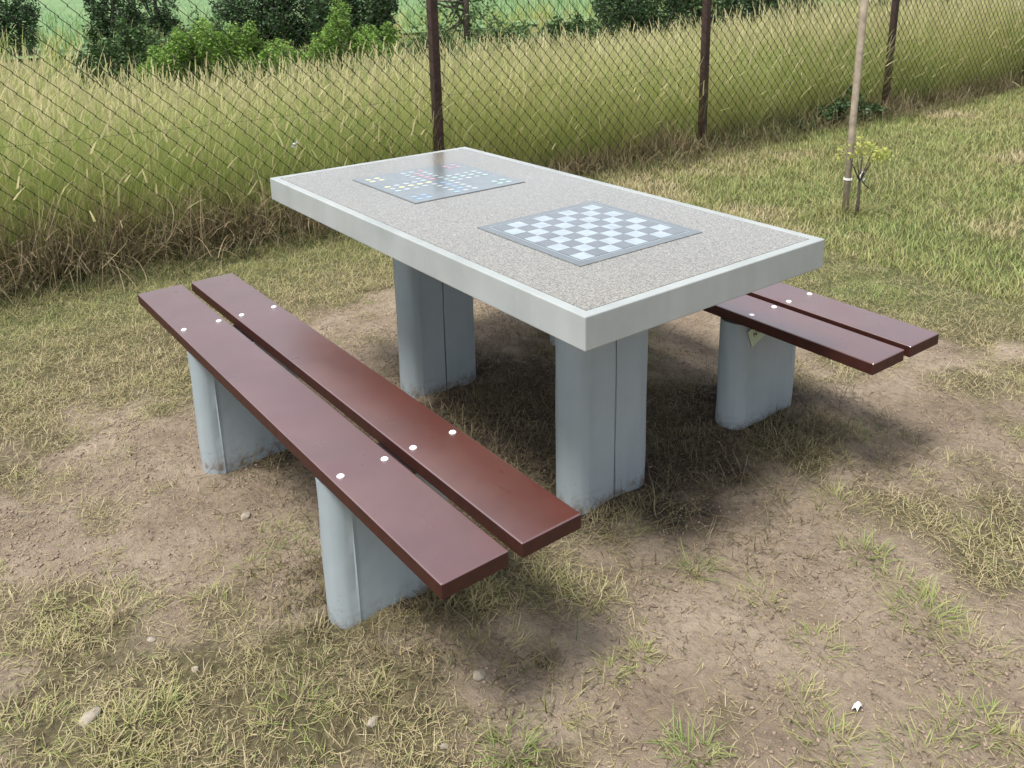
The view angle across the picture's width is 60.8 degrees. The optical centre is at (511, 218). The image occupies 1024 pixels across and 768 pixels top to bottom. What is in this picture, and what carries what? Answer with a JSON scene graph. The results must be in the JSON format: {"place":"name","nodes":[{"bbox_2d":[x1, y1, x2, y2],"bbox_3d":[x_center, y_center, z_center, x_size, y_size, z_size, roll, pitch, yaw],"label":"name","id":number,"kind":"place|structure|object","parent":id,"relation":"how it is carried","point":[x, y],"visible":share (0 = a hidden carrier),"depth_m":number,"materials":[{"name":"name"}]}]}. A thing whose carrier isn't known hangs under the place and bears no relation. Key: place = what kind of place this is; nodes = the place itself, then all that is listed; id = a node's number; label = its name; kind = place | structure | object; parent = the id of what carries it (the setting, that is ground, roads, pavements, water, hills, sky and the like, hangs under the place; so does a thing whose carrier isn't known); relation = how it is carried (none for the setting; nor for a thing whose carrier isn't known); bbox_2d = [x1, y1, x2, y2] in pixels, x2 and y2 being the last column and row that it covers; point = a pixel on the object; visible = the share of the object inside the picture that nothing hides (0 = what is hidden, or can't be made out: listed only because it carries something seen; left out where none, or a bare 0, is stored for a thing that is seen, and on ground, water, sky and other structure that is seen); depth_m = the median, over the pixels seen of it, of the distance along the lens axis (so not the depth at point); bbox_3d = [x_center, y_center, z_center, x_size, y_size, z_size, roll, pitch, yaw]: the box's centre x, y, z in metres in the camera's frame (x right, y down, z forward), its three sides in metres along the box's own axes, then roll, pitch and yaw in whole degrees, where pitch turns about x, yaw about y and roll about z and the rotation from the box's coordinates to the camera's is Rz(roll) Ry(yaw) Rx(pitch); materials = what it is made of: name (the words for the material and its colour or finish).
{"place":"outdoors","nodes":[
{"label":"outdoors","id":0,"kind":"place"},
{"bbox_2d":[0,0,840,59],"bbox_3d":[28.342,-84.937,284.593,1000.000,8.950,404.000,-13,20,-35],"label":"field","id":1,"kind":"structure","parent":0,"point":[76,7],"depth_m":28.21,"materials":[{"name":"green plant"}]},
{"bbox_2d":[0,1,1023,767],"bbox_3d":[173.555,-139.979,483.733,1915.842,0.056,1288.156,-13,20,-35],"label":"ground","id":2,"kind":"structure","parent":0,"point":[192,531],"depth_m":2.15,"materials":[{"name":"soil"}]},
{"bbox_2d":[0,0,42,58],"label":"tree","id":3,"kind":"object","parent":2,"relation":"on","point":[6,20],"visible":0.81,"depth_m":16.18,"materials":[{"name":"green plant"}]},
{"bbox_2d":[78,706,100,727],"bbox_3d":[-0.836,0.986,1.728,0.033,0.022,0.047,5,17,20],"label":"stone","id":4,"kind":"object","parent":2,"relation":"on","point":[89,716],"visible":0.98,"depth_m":1.72,"materials":[{"name":"beige stone"}]},
{"bbox_2d":[81,0,144,59],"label":"tree","id":5,"kind":"object","parent":2,"relation":"on","point":[102,24],"visible":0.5,"depth_m":15.48,"materials":[{"name":"green plant"}]},
{"bbox_2d":[68,15,169,89],"bbox_3d":[-5.015,-2.123,11.335,1.401,1.026,0.558,-7,17,-20],"label":"shrub","id":6,"kind":"object","parent":2,"relation":"on","point":[124,41],"visible":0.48,"depth_m":11.22,"materials":[{"name":"green plant"}]},
{"bbox_2d":[147,636,155,642],"bbox_3d":[-0.799,0.932,1.934,0.020,0.012,0.014,-6,17,-16],"label":"stone","id":7,"kind":"object","parent":2,"relation":"on","point":[151,639],"visible":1,"depth_m":1.93,"materials":[{"name":"beige stone"}]},
{"bbox_2d":[133,0,182,44],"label":"tree","id":8,"kind":"object","parent":2,"relation":"on","point":[161,18],"visible":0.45,"depth_m":17.62,"materials":[{"name":"green plant"}]},
{"bbox_2d":[191,666,198,672],"bbox_3d":[-0.670,0.953,1.847,0.015,0.014,0.013,-12,19,-33],"label":"stone","id":9,"kind":"object","parent":2,"relation":"on","point":[195,668],"visible":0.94,"depth_m":1.84,"materials":[{"name":"beige stone"}]},
{"bbox_2d":[166,7,223,75],"bbox_3d":[-4.505,-2.490,12.511,1.117,1.068,0.400,-7,17,-20],"label":"shrub","id":10,"kind":"object","parent":2,"relation":"on","point":[215,28],"visible":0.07,"depth_m":12.49,"materials":[{"name":"green plant"}]},
{"bbox_2d":[133,16,297,111],"bbox_3d":[-2.993,-1.477,8.770,1.662,1.110,0.613,-5,16,-12],"label":"shrub","id":11,"kind":"object","parent":2,"relation":"on","point":[192,46],"visible":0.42,"depth_m":8.68,"materials":[{"name":"green plant"}]},
{"bbox_2d":[241,512,250,520],"bbox_3d":[-0.726,0.812,2.382,0.022,0.016,0.041,2,16,10],"label":"stone","id":12,"kind":"object","parent":2,"relation":"on","point":[246,515],"visible":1,"depth_m":2.38,"materials":[{"name":"beige stone"}]},
{"bbox_2d":[208,0,323,53],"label":"tree","id":13,"kind":"object","parent":2,"relation":"on","point":[274,19],"visible":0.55,"depth_m":15.38,"materials":[{"name":"green plant"}]},
{"bbox_2d":[244,0,414,92],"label":"shrub","id":14,"kind":"object","parent":2,"relation":"on","point":[331,41],"visible":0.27,"depth_m":9.39,"materials":[{"name":"green plant"}]},
{"bbox_2d":[306,0,401,51],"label":"tree","id":15,"kind":"object","parent":2,"relation":"on","point":[321,14],"visible":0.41,"depth_m":14.74,"materials":[{"name":"green plant"}]},
{"bbox_2d":[138,273,580,628],"bbox_3d":[-0.546,0.660,2.347,0.321,0.538,1.825,-13,20,-36],"label":"bench","id":16,"kind":"object","parent":2,"relation":"on","point":[393,521],"visible":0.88,"depth_m":1.96,"materials":[{"name":"red wood"}]},
{"bbox_2d":[367,715,377,727],"bbox_3d":[-0.274,0.990,1.719,0.019,0.016,0.028,3,17,15],"label":"stone","id":17,"kind":"object","parent":2,"relation":"on","point":[372,721],"visible":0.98,"depth_m":1.71,"materials":[{"name":"beige stone"}]},
{"bbox_2d":[400,19,465,73],"bbox_3d":[-1.054,-2.124,11.294,0.958,0.890,0.365,-5,16,-13],"label":"shrub","id":18,"kind":"object","parent":2,"relation":"on","point":[443,33],"visible":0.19,"depth_m":11.25,"materials":[{"name":"green plant"}]},
{"bbox_2d":[439,743,448,748],"bbox_3d":[-0.129,1.000,1.658,0.018,0.011,0.013,1,16,9],"label":"stone","id":19,"kind":"object","parent":2,"relation":"on","point":[444,746],"visible":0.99,"depth_m":1.65,"materials":[{"name":"beige stone"}]},
{"bbox_2d":[416,0,510,45],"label":"tree","id":20,"kind":"object","parent":2,"relation":"on","point":[465,16],"visible":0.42,"depth_m":14.10,"materials":[{"name":"green plant"}]},
{"bbox_2d":[473,669,485,680],"bbox_3d":[-0.069,0.951,1.821,0.027,0.017,0.031,10,19,34],"label":"stone","id":21,"kind":"object","parent":2,"relation":"on","point":[480,676],"visible":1,"depth_m":1.81,"materials":[{"name":"beige stone"}]},
{"bbox_2d":[447,18,551,68],"bbox_3d":[-0.209,-2.399,12.294,1.568,0.842,0.685,-1,16,-1],"label":"shrub","id":22,"kind":"object","parent":2,"relation":"on","point":[509,29],"visible":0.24,"depth_m":12.25,"materials":[{"name":"green plant"}]},
{"bbox_2d":[0,184,1023,767],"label":"grass tufts","id":23,"kind":"object","parent":2,"relation":"on","point":[696,572],"visible":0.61,"depth_m":1.94,"materials":[{"name":"green plant"}]},
{"bbox_2d":[0,67,1023,315],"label":"dead grass tangle","id":24,"kind":"object","parent":2,"relation":"on","point":[742,135],"visible":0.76,"depth_m":4.62,"materials":[{"name":"plant"}]},
{"bbox_2d":[0,0,1023,294],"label":"chain link fence","id":25,"kind":"object","parent":2,"relation":"on","point":[434,72],"visible":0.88,"depth_m":5.63,"materials":[{"name":"metal"}]},
{"bbox_2d":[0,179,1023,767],"bbox_3d":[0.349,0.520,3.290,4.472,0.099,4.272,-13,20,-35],"label":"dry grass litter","id":26,"kind":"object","parent":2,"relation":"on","point":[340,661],"visible":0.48,"depth_m":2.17,"materials":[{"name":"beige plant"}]},
{"bbox_2d":[239,353,804,616],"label":"soil clods","id":27,"kind":"object","parent":2,"relation":"on","point":[712,398],"visible":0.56,"depth_m":2.77,"materials":[{"name":"brown soil"}]},
{"bbox_2d":[270,147,824,514],"bbox_3d":[-0.011,0.373,2.707,0.805,0.872,1.615,-13,20,-35],"label":"game table","id":28,"kind":"object","parent":2,"relation":"on","point":[596,279],"visible":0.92,"depth_m":2.33,"materials":[{"name":"concrete"}]},
{"bbox_2d":[535,10,606,51],"bbox_3d":[0.965,-3.093,14.684,1.340,0.817,0.490,-1,16,-1],"label":"shrub","id":29,"kind":"object","parent":2,"relation":"on","point":[584,28],"visible":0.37,"depth_m":14.58,"materials":[{"name":"green plant"}]},
{"bbox_2d":[590,0,684,43],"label":"bush","id":30,"kind":"object","parent":2,"relation":"on","point":[627,7],"visible":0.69,"depth_m":16.74,"materials":[{"name":"green plant"}]},
{"bbox_2d":[659,0,752,32],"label":"bush","id":31,"kind":"object","parent":2,"relation":"on","point":[695,9],"visible":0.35,"depth_m":17.93,"materials":[{"name":"green plant"}]},
{"bbox_2d":[550,282,938,429],"bbox_3d":[0.536,0.412,3.141,0.321,0.538,1.825,-12,19,-34],"label":"bench","id":32,"kind":"object","parent":2,"relation":"on","point":[764,332],"visible":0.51,"depth_m":2.65,"materials":[{"name":"wood"}]},
{"bbox_2d":[717,0,822,28],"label":"bush","id":33,"kind":"object","parent":2,"relation":"on","point":[740,4],"visible":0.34,"depth_m":15.80,"materials":[{"name":"green plant"}]},
{"bbox_2d":[789,84,889,133],"bbox_3d":[2.937,-0.977,7.834,1.292,0.410,0.326,-13,20,-35],"label":"bramble bush","id":34,"kind":"object","parent":2,"relation":"on","point":[839,105],"visible":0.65,"depth_m":7.81,"materials":[{"name":"green plant"}]},
{"bbox_2d":[842,0,868,212],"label":"wooden stake","id":35,"kind":"object","parent":2,"relation":"on","point":[847,178],"visible":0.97,"depth_m":4.93,"materials":[{"name":"grey wood"}]},
{"bbox_2d":[851,701,861,709],"bbox_3d":[0.679,0.957,1.718,0.018,0.021,0.013,-13,20,-35],"label":"paper scrap","id":36,"kind":"object","parent":2,"relation":"on","point":[857,704],"visible":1,"depth_m":1.71,"materials":[{"name":"white paper"}]},
{"bbox_2d":[834,135,892,217],"bbox_3d":[2.015,-0.204,4.988,0.464,0.571,0.178,-9,18,-26],"label":"sapling","id":37,"kind":"object","parent":2,"relation":"on","point":[877,151],"visible":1,"depth_m":4.95,"materials":[{"name":"green plant"}]},
{"bbox_2d":[844,0,954,15],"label":"tree","id":38,"kind":"object","parent":2,"relation":"on","point":[876,4],"visible":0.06,"depth_m":19.64,"materials":[{"name":"green plant"}]},
{"bbox_2d":[0,0,1023,288],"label":"meadow grass","id":39,"kind":"structure","parent":0,"point":[302,134],"depth_m":6.01,"materials":[{"name":"green plant"}]},
{"bbox_2d":[0,85,1023,767],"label":"lawn grass","id":40,"kind":"structure","parent":0,"point":[942,147],"depth_m":4.62,"materials":[{"name":"green plant"}]}
]}

